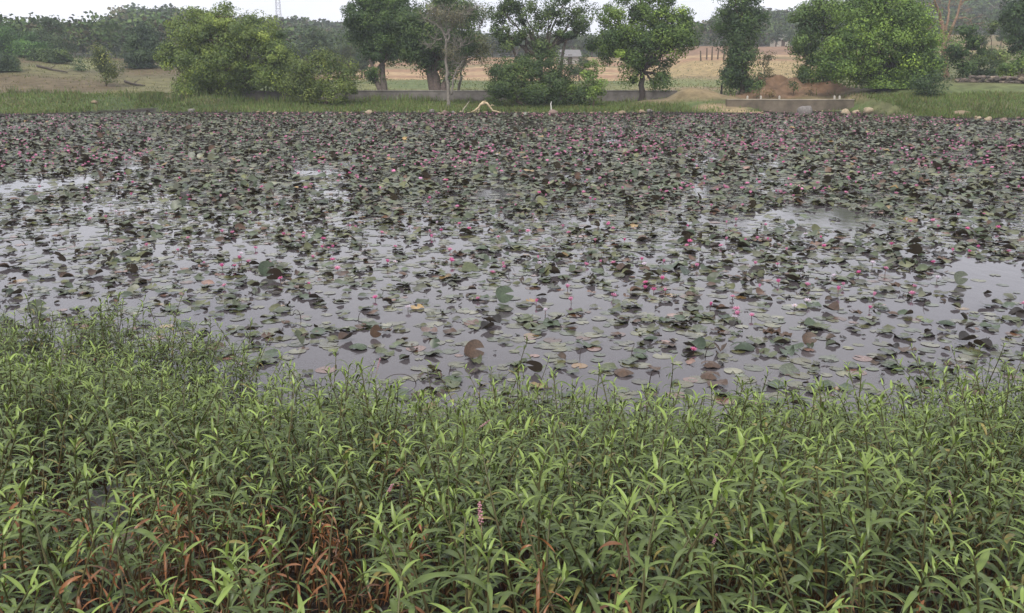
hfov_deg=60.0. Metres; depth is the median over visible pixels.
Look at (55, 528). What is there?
knotweed plant
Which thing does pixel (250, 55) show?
distant tree
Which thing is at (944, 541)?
knotweed plant
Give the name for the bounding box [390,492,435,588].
knotweed plant
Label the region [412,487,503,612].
knotweed plant
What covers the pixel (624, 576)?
knotweed plant
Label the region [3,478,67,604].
knotweed plant
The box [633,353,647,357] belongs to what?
lily pad
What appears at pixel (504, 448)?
weed
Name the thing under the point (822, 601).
knotweed plant
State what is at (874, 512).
knotweed plant
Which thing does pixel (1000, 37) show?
distant tree
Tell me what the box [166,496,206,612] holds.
knotweed plant
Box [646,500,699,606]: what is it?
knotweed plant
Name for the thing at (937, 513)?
knotweed plant
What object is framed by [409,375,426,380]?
lily pad
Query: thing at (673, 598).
knotweed plant
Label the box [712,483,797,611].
knotweed plant
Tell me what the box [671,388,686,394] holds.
lily pad
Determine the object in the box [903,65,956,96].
waterside shrub
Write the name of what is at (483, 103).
driftwood
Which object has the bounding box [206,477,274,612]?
knotweed plant
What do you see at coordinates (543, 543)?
knotweed plant
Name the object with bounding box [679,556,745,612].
knotweed plant
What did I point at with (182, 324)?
lily pad
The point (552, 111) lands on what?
shore rock
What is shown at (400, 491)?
knotweed plant
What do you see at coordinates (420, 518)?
knotweed plant
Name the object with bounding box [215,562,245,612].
knotweed plant
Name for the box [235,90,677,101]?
concrete wall
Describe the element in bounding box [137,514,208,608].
knotweed plant
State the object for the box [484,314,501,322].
lily pad
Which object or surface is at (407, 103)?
bank grass
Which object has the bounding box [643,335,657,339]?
lily pad
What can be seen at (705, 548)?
knotweed plant
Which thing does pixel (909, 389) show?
lily pad
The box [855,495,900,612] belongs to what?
knotweed plant
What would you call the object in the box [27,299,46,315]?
lily pad
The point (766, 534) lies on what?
knotweed plant
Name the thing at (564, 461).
knotweed plant
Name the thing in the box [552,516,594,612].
knotweed plant
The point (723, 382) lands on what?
lily pad
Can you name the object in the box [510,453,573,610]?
knotweed plant
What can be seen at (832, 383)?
lily pad
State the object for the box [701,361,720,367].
lily pad
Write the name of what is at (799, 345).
lily pad
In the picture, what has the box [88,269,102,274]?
lily pad
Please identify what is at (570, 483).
knotweed plant
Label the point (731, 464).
knotweed plant
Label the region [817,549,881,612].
knotweed plant
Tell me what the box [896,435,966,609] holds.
knotweed plant
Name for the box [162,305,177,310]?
lily pad
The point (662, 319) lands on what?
lily pad
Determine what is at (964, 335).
lily pad
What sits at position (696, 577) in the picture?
knotweed plant
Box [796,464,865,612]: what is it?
knotweed plant
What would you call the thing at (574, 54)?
field hut
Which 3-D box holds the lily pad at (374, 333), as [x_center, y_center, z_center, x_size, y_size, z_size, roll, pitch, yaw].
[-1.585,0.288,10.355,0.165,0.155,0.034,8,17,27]
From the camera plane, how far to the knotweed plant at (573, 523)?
2.77 m
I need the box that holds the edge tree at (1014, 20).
[995,0,1023,77]
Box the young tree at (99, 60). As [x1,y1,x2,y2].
[86,40,125,85]
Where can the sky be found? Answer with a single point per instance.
(313, 9)
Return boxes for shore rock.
[548,109,557,114]
[797,106,812,113]
[841,108,849,113]
[863,107,873,113]
[954,110,965,115]
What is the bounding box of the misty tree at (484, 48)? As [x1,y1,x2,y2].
[451,5,495,89]
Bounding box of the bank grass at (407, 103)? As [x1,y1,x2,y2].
[0,85,1023,118]
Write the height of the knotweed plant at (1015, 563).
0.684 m
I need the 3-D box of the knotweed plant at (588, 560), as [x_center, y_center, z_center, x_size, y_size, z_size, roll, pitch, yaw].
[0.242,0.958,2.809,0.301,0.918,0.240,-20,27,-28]
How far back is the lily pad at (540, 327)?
10.69 m
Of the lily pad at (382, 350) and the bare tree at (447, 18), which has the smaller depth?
the lily pad at (382, 350)
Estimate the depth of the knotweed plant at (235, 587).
2.86 m
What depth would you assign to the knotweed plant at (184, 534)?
3.01 m
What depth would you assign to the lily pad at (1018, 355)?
9.72 m
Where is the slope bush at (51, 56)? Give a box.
[22,47,75,62]
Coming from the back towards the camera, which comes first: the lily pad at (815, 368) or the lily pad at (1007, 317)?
the lily pad at (1007, 317)
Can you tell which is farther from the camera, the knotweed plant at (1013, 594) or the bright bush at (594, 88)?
the bright bush at (594, 88)
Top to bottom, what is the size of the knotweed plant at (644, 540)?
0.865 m
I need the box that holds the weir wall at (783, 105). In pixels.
[725,99,854,112]
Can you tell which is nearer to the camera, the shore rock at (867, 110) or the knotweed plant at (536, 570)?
the knotweed plant at (536, 570)
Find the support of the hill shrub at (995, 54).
on the ground at (694, 96)
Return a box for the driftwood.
[467,101,500,112]
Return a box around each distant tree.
[78,45,88,54]
[109,47,120,58]
[116,49,128,58]
[232,46,257,62]
[284,25,341,75]
[305,30,347,76]
[333,34,362,65]
[352,53,374,77]
[482,33,505,57]
[510,35,527,53]
[559,37,584,50]
[569,53,590,81]
[574,35,599,56]
[694,29,705,45]
[766,27,786,46]
[782,29,795,46]
[980,30,991,46]
[995,29,1007,45]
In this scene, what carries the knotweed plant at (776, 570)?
on the ground at (694, 96)
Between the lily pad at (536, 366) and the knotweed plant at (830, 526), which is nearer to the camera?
the knotweed plant at (830, 526)
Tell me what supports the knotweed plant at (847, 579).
on the ground at (694, 96)
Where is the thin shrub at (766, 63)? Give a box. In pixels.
[756,50,775,79]
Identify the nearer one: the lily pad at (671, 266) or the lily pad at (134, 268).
the lily pad at (134, 268)
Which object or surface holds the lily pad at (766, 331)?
on the pond water
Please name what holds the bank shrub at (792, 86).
on the ground at (694, 96)
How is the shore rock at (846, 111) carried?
on the ground at (694, 96)
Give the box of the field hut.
[556,50,581,63]
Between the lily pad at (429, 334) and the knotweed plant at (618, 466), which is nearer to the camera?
the knotweed plant at (618, 466)
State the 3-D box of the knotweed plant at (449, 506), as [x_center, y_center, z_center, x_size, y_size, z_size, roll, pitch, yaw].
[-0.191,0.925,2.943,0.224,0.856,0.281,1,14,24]
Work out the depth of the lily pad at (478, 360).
9.46 m
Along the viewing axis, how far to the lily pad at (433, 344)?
9.97 m
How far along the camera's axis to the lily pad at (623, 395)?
8.52 m
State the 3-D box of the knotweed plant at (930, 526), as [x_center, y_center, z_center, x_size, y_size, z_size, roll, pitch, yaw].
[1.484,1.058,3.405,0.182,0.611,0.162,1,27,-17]
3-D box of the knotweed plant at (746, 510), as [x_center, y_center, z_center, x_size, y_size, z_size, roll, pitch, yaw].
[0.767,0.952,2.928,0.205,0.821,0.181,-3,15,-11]
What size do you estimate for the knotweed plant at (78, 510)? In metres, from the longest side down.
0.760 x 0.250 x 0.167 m
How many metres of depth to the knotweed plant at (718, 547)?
2.98 m
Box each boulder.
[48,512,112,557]
[80,483,137,528]
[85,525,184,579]
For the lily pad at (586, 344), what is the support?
on the pond water
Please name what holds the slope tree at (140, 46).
on the ground at (694, 96)
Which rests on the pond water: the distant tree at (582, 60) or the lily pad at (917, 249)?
the lily pad at (917, 249)
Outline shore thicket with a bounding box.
[482,49,597,105]
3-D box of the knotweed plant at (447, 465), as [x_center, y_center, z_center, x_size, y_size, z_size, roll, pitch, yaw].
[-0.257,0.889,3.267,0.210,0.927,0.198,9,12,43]
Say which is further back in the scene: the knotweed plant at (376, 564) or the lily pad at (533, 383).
the lily pad at (533, 383)
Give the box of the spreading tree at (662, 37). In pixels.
[583,0,706,100]
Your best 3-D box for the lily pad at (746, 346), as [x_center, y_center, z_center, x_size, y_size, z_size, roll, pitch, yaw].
[2.588,0.433,9.961,0.278,0.060,0.248,-3,19,-18]
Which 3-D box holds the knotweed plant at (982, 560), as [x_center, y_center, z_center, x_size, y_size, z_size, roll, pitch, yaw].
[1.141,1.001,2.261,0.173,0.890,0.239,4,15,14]
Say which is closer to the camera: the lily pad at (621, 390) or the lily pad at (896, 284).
the lily pad at (621, 390)
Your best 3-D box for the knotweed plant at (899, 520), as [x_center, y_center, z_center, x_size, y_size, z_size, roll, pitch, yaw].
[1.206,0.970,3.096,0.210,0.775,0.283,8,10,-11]
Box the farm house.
[770,36,789,46]
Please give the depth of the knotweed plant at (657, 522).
3.28 m
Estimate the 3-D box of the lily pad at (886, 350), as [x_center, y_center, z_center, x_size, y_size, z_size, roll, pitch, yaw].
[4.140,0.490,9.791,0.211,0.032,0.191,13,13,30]
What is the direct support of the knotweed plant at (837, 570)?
on the ground at (694, 96)
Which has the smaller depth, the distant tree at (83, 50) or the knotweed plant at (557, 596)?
the knotweed plant at (557, 596)
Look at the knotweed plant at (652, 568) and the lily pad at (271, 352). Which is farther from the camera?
the lily pad at (271, 352)
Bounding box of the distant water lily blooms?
[0,111,1023,193]
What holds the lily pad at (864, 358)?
on the pond water
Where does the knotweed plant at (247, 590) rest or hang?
on the ground at (694, 96)
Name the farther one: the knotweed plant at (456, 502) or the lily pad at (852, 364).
the lily pad at (852, 364)
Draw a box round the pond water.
[0,111,1023,527]
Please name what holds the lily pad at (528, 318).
on the pond water
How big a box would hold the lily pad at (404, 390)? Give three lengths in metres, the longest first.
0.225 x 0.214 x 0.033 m
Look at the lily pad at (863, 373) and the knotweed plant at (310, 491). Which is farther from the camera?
the lily pad at (863, 373)
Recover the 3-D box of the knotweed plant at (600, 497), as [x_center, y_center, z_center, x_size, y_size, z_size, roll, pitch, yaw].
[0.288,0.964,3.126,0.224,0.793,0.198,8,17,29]
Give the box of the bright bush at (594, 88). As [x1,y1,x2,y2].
[579,58,608,106]
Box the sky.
[0,0,837,36]
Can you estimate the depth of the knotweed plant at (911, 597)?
2.29 m
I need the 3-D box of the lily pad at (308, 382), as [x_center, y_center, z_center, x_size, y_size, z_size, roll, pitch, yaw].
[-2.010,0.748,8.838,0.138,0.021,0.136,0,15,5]
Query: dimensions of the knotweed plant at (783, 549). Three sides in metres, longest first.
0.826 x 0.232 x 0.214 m
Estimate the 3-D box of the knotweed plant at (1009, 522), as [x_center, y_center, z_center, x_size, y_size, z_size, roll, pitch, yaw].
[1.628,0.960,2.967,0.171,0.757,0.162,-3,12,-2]
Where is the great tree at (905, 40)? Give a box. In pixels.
[809,0,949,91]
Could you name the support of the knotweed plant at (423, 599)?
on the ground at (694, 96)
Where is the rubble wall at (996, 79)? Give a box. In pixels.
[954,75,1023,83]
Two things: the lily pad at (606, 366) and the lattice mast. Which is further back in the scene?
the lattice mast
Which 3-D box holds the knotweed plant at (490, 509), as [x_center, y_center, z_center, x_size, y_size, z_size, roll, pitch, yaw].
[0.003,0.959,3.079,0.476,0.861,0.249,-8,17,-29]
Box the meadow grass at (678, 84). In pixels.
[0,44,971,95]
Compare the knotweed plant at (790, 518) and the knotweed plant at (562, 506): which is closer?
the knotweed plant at (790, 518)
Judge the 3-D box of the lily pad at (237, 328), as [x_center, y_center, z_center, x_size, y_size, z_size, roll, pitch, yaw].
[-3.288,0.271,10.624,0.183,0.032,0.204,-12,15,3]
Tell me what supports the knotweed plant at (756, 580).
on the ground at (694, 96)
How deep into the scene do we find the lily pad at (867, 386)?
8.76 m
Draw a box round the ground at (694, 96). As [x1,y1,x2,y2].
[0,22,1023,612]
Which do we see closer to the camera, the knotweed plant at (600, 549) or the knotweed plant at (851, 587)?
the knotweed plant at (851, 587)
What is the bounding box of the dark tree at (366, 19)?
[338,0,425,89]
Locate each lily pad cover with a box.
[0,110,1023,449]
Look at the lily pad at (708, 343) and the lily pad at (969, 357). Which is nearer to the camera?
the lily pad at (969, 357)
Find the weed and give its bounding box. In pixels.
[0,290,1023,612]
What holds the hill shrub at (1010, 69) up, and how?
on the ground at (694, 96)
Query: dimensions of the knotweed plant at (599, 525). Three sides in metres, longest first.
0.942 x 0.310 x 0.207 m
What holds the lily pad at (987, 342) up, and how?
on the pond water
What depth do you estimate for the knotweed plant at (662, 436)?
3.36 m
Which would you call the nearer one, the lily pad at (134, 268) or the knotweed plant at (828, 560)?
the knotweed plant at (828, 560)
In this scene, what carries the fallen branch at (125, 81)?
on the ground at (694, 96)
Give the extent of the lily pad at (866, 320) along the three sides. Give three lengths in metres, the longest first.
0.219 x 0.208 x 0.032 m
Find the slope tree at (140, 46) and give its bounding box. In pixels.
[120,19,161,68]
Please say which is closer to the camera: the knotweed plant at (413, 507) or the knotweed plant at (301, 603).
the knotweed plant at (301, 603)
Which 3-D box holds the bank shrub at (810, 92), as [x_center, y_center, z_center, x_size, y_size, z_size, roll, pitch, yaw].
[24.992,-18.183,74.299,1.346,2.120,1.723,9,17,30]
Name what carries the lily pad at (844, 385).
on the pond water
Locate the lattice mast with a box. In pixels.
[275,0,281,16]
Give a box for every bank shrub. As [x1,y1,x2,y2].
[750,83,765,98]
[763,89,779,97]
[785,79,800,95]
[803,77,817,96]
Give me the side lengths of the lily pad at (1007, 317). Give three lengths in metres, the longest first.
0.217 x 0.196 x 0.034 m
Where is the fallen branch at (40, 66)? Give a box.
[36,64,67,72]
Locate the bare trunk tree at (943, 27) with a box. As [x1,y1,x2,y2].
[922,0,990,76]
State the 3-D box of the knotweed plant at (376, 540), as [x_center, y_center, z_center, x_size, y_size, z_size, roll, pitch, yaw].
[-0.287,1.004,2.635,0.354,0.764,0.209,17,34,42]
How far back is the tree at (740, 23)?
75.21 m
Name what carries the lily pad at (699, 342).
on the pond water
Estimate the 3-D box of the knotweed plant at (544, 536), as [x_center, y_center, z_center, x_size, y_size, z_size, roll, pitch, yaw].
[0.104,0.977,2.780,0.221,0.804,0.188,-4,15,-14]
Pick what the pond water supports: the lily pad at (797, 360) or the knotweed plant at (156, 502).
the lily pad at (797, 360)
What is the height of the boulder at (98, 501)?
0.282 m
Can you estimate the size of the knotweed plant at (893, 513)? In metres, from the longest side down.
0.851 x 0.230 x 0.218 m
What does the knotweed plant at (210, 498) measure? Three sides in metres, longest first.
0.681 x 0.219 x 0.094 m
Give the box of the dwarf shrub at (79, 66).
[68,55,93,70]
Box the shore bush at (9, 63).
[0,49,22,71]
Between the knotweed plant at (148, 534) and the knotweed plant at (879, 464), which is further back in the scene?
the knotweed plant at (879, 464)
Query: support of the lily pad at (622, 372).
on the pond water
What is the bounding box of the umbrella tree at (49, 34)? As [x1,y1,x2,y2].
[28,15,76,53]
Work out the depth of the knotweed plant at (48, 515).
2.96 m
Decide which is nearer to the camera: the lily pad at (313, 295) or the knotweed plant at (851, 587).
the knotweed plant at (851, 587)
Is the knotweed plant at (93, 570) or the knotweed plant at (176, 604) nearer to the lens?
the knotweed plant at (176, 604)
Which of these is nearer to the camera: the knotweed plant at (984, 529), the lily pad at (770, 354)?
the knotweed plant at (984, 529)
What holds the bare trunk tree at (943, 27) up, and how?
on the ground at (694, 96)
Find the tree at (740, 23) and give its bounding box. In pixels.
[707,0,771,94]
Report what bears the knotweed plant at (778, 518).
on the ground at (694, 96)
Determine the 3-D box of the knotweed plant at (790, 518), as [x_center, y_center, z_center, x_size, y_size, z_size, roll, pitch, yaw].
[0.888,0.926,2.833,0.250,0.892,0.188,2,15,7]
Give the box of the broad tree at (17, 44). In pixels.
[0,21,54,56]
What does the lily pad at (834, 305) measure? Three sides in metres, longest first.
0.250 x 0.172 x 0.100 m
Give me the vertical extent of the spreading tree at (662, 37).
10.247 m
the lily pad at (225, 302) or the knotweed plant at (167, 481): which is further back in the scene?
the lily pad at (225, 302)
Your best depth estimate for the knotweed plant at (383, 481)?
3.40 m
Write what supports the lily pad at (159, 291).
on the pond water
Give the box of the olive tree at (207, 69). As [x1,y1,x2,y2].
[152,0,300,95]
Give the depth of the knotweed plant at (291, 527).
3.34 m
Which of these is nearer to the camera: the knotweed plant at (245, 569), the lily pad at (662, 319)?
the knotweed plant at (245, 569)
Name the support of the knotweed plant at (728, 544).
on the ground at (694, 96)
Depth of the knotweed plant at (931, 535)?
2.85 m
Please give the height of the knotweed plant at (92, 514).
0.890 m
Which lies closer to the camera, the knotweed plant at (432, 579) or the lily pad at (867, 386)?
the knotweed plant at (432, 579)
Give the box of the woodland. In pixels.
[0,0,1018,66]
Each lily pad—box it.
[0,315,13,320]
[5,288,21,293]
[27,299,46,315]
[52,287,68,291]
[59,272,73,277]
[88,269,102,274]
[126,264,137,272]
[154,288,169,292]
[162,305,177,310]
[175,321,191,327]
[208,341,224,350]
[216,351,231,356]
[223,298,238,304]
[229,326,244,332]
[248,330,260,335]
[258,261,273,275]
[259,355,277,362]
[263,349,281,356]
[266,268,281,279]
[273,306,289,312]
[284,284,298,288]
[285,372,302,377]
[295,330,304,343]
[299,293,309,298]
[303,379,316,384]
[309,293,322,297]
[310,327,327,333]
[315,366,335,372]
[318,390,337,397]
[338,332,352,339]
[349,343,366,349]
[355,323,369,328]
[358,305,373,309]
[361,321,375,326]
[365,321,381,326]
[370,325,380,337]
[375,347,394,355]
[388,388,408,395]
[406,345,425,351]
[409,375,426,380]
[421,326,436,331]
[422,332,436,337]
[423,349,442,354]
[430,338,439,347]
[440,378,459,387]
[445,375,461,382]
[454,396,472,403]
[462,262,478,271]
[464,319,478,325]
[464,339,483,357]
[469,354,481,363]
[475,245,490,249]
[475,294,488,299]
[480,321,494,328]
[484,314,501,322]
[488,374,502,379]
[496,286,513,302]
[497,388,509,396]
[504,236,520,244]
[515,316,532,321]
[517,314,532,318]
[523,322,537,328]
[526,360,542,371]
[529,324,546,331]
[530,382,544,387]
[539,266,559,273]
[543,320,559,325]
[553,363,567,367]
[560,390,571,396]
[566,308,582,312]
[566,368,578,373]
[571,363,587,367]
[575,339,592,346]
[598,363,617,370]
[610,386,629,392]
[612,299,626,304]
[613,392,632,399]
[614,368,633,376]
[616,263,630,269]
[622,356,638,363]
[626,303,642,306]
[633,348,646,352]
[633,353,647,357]
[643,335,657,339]
[644,384,658,388]
[646,365,660,369]
[659,261,678,268]
[659,317,674,321]
[662,341,676,345]
[667,392,685,397]
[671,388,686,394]
[673,315,686,320]
[673,380,693,387]
[680,265,695,274]
[681,229,694,234]
[683,337,705,349]
[686,291,701,295]
[687,305,703,310]
[688,376,709,382]
[692,324,707,331]
[700,371,719,379]
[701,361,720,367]
[706,341,714,346]
[707,379,727,385]
[714,342,726,351]
[715,397,734,404]
[718,314,730,317]
[723,317,737,322]
[730,342,754,350]
[734,376,756,382]
[744,365,763,370]
[746,336,765,343]
[759,348,776,356]
[763,327,780,334]
[767,379,784,387]
[768,392,788,397]
[770,397,784,402]
[774,336,787,342]
[776,331,791,336]
[779,345,794,355]
[779,363,799,374]
[785,274,802,279]
[785,342,803,351]
[789,397,809,406]
[790,358,810,363]
[790,372,809,377]
[802,332,816,344]
[804,317,815,326]
[806,302,821,306]
[807,366,820,371]
[811,380,831,388]
[813,322,830,328]
[816,395,834,400]
[823,301,839,310]
[826,379,835,386]
[838,383,852,389]
[844,361,857,366]
[846,369,866,374]
[849,309,862,313]
[853,355,874,361]
[854,382,875,388]
[859,317,875,324]
[864,389,878,392]
[877,328,892,332]
[877,347,897,353]
[881,360,895,365]
[884,362,904,370]
[886,282,900,286]
[887,342,899,348]
[894,333,912,336]
[896,383,913,390]
[897,309,912,314]
[898,346,916,351]
[903,392,919,395]
[907,244,922,253]
[915,378,930,383]
[934,363,949,367]
[934,372,955,379]
[937,367,959,372]
[938,320,955,324]
[954,271,967,284]
[958,353,980,359]
[959,331,976,339]
[964,384,983,396]
[973,338,993,347]
[980,322,999,328]
[1001,301,1017,306]
[1002,315,1020,322]
[1004,353,1023,358]
[1008,307,1023,314]
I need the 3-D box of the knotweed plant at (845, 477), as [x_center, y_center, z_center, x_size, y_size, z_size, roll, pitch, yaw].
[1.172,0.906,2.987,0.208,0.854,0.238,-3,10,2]
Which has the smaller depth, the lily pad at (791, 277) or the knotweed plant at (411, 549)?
the knotweed plant at (411, 549)
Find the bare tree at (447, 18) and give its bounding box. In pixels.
[411,0,487,105]
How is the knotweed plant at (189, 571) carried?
on the ground at (694, 96)
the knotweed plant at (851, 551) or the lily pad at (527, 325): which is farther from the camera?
the lily pad at (527, 325)
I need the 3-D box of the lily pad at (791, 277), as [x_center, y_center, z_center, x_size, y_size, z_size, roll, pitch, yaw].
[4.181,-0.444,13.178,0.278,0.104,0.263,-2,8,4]
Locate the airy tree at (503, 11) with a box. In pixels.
[479,0,601,103]
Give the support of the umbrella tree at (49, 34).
on the ground at (694, 96)
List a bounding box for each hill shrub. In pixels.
[920,30,951,75]
[939,23,989,78]
[966,18,1016,67]
[967,57,999,77]
[995,51,1023,76]
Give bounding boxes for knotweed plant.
[0,437,59,612]
[0,486,92,611]
[0,501,31,612]
[0,569,51,612]
[1,474,39,611]
[1,550,43,611]
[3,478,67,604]
[5,495,98,612]
[9,491,68,610]
[9,498,84,601]
[20,500,72,603]
[20,503,88,594]
[28,535,90,612]
[29,491,87,609]
[38,549,81,612]
[51,466,105,610]
[51,529,92,612]
[58,472,104,612]
[59,521,119,612]
[64,500,147,612]
[67,463,117,612]
[67,475,143,610]
[72,500,107,612]
[79,490,134,612]
[81,493,160,612]
[82,470,129,602]
[89,525,171,612]
[92,419,145,612]
[102,515,136,612]
[107,468,166,612]
[119,508,168,611]
[124,466,180,610]
[129,457,179,612]
[130,543,170,612]
[132,460,206,612]
[134,573,195,612]
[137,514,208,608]
[139,506,224,612]
[143,489,211,612]
[145,469,179,612]
[149,482,187,596]
[150,539,207,612]
[152,582,201,612]
[159,460,199,612]
[165,471,223,612]
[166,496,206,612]
[166,513,210,607]
[169,598,196,612]
[174,475,208,612]
[175,459,232,600]
[186,476,253,612]
[199,511,238,612]
[201,500,250,610]
[203,457,253,610]
[204,540,310,612]
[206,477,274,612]
[206,487,247,597]
[208,541,269,612]
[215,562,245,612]
[215,567,276,612]
[227,489,256,605]
[230,549,270,612]
[235,561,286,611]
[239,540,295,612]
[242,508,296,612]
[243,493,310,610]
[247,482,288,612]
[251,507,280,612]
[251,512,286,612]
[256,524,315,612]
[268,590,313,612]
[277,494,338,612]
[294,460,356,612]
[300,484,393,612]
[301,451,357,612]
[301,541,352,612]
[304,500,329,612]
[306,464,355,612]
[311,519,356,612]
[319,444,403,612]
[325,511,365,612]
[329,452,384,612]
[337,556,383,612]
[340,475,418,598]
[346,565,387,612]
[349,515,452,612]
[350,511,439,612]
[350,515,451,611]
[358,435,404,597]
[358,477,440,612]
[360,517,425,612]
[366,502,433,610]
[366,537,444,612]
[379,500,460,612]
[379,532,426,612]
[384,447,422,611]
[384,594,405,612]
[386,486,448,611]
[387,523,430,612]
[389,510,442,612]
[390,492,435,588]
[397,469,433,612]
[400,443,466,612]
[400,586,424,612]
[401,453,466,612]
[403,553,452,612]
[406,419,479,603]
[409,495,448,611]
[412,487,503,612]
[417,434,459,606]
[420,419,464,601]
[422,431,467,611]
[424,420,483,611]
[426,450,485,611]
[427,534,471,610]
[431,505,496,610]
[433,430,502,602]
[433,486,501,598]
[437,511,481,610]
[437,527,499,612]
[446,502,522,612]
[453,538,522,612]
[454,516,504,610]
[455,566,520,612]
[456,531,499,611]
[460,485,555,603]
[461,434,509,582]
[461,436,536,612]
[466,447,537,596]
[473,456,529,578]
[475,551,531,612]
[494,579,527,612]
[496,440,562,612]
[497,469,548,612]
[501,491,548,609]
[502,477,572,612]
[507,515,604,611]
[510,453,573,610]
[511,446,582,608]
[513,463,559,604]
[513,467,607,594]
[513,494,575,612]
[515,561,583,612]
[519,486,573,612]
[521,493,581,612]
[522,455,570,612]
[523,551,566,612]
[527,560,580,612]
[530,513,592,612]
[534,501,589,612]
[536,424,604,577]
[542,508,622,612]
[545,458,580,611]
[548,458,581,590]
[550,450,610,612]
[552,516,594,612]
[559,484,649,607]
[559,537,610,611]
[560,452,678,611]
[563,473,631,606]
[565,496,637,610]
[567,456,618,612]
[583,585,636,612]
[584,510,614,600]
[592,487,647,612]
[593,480,648,607]
[595,526,668,612]
[597,590,629,612]
[598,600,611,612]
[601,405,683,610]
[601,455,656,595]
[603,496,647,610]
[605,521,678,612]
[612,479,688,612]
[614,501,644,604]
[615,512,689,608]
[617,503,684,612]
[617,511,725,612]
[635,465,683,606]
[639,478,737,612]
[640,471,745,612]
[640,582,674,612]
[645,515,722,612]
[645,531,680,578]
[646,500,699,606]
[647,426,764,612]
[653,505,706,610]
[655,475,694,611]
[655,484,693,612]
[659,531,719,612]
[670,456,747,610]
[675,409,732,608]
[677,464,741,606]
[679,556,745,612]
[681,533,721,608]
[682,548,755,612]
[688,469,744,611]
[689,504,735,612]
[698,497,765,612]
[704,458,798,612]
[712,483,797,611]
[714,463,808,608]
[714,527,774,611]
[715,445,775,611]
[717,434,781,591]
[717,450,829,609]
[717,489,767,610]
[722,464,759,612]
[724,426,773,612]
[728,467,791,601]
[728,510,785,612]
[731,509,767,591]
[732,494,814,606]
[739,598,764,612]
[743,476,785,604]
[746,577,777,612]
[751,487,848,612]
[755,445,842,611]
[756,542,815,612]
[757,441,821,611]
[758,433,799,609]
[761,477,829,612]
[761,538,829,607]
[762,442,819,612]
[773,491,836,612]
[785,466,860,610]
[793,437,839,612]
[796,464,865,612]
[802,503,851,611]
[805,476,882,611]
[809,486,866,612]
[810,487,849,610]
[815,516,887,612]
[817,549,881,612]
[821,444,892,612]
[822,467,913,612]
[824,486,875,611]
[824,500,907,612]
[827,556,858,612]
[828,489,920,610]
[833,450,904,612]
[834,530,888,612]
[842,417,892,599]
[846,439,948,612]
[846,475,923,606]
[849,461,950,612]
[854,502,917,612]
[855,475,932,610]
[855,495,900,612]
[863,469,910,612]
[870,557,951,612]
[877,515,940,612]
[878,451,921,611]
[878,485,946,609]
[891,486,949,612]
[891,490,969,612]
[894,448,995,594]
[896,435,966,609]
[897,527,946,612]
[899,434,956,612]
[901,484,950,600]
[911,490,974,612]
[931,584,968,612]
[934,518,997,612]
[941,539,1004,612]
[944,491,1018,612]
[944,552,995,612]
[945,529,983,609]
[947,502,991,612]
[956,439,1022,606]
[959,479,997,608]
[964,470,1023,611]
[968,493,1023,611]
[968,575,1020,612]
[975,486,1022,607]
[984,587,1019,612]
[986,542,1023,612]
[989,542,1023,609]
[1001,541,1023,612]
[1003,514,1023,612]
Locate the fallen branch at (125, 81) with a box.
[124,80,144,85]
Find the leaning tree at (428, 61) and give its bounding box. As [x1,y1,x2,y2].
[388,0,484,89]
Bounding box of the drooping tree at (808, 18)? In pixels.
[784,0,845,83]
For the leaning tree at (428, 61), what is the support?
on the ground at (694, 96)
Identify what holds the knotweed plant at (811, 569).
on the ground at (694, 96)
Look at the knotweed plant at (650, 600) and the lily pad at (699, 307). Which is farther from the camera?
the lily pad at (699, 307)
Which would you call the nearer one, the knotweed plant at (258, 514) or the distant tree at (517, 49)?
the knotweed plant at (258, 514)
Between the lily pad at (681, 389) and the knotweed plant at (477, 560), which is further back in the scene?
the lily pad at (681, 389)
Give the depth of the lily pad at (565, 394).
8.50 m
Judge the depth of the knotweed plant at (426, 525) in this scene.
3.22 m
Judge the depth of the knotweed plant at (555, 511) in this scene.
3.46 m
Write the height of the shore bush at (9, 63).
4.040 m
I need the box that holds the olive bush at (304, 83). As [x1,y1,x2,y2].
[276,45,367,104]
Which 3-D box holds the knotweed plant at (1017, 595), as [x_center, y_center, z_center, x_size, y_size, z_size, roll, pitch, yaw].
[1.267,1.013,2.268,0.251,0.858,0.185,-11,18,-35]
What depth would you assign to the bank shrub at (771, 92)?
74.26 m
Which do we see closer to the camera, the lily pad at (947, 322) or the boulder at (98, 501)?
the boulder at (98, 501)
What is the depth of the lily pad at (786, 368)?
9.19 m
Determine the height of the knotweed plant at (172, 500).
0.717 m
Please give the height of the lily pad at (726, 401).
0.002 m
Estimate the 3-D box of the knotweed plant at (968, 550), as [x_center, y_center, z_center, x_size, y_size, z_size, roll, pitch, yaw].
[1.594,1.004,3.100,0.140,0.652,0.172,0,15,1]
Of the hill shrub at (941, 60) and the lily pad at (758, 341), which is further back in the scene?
the hill shrub at (941, 60)
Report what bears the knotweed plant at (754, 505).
on the ground at (694, 96)
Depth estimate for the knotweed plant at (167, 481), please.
3.15 m
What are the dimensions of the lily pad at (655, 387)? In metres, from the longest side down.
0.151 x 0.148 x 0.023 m
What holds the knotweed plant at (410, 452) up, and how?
on the ground at (694, 96)
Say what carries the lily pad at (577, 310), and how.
on the pond water
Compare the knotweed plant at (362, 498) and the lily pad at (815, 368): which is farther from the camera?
the lily pad at (815, 368)
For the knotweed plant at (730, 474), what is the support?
on the ground at (694, 96)
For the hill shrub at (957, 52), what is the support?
on the ground at (694, 96)
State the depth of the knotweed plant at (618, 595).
2.40 m

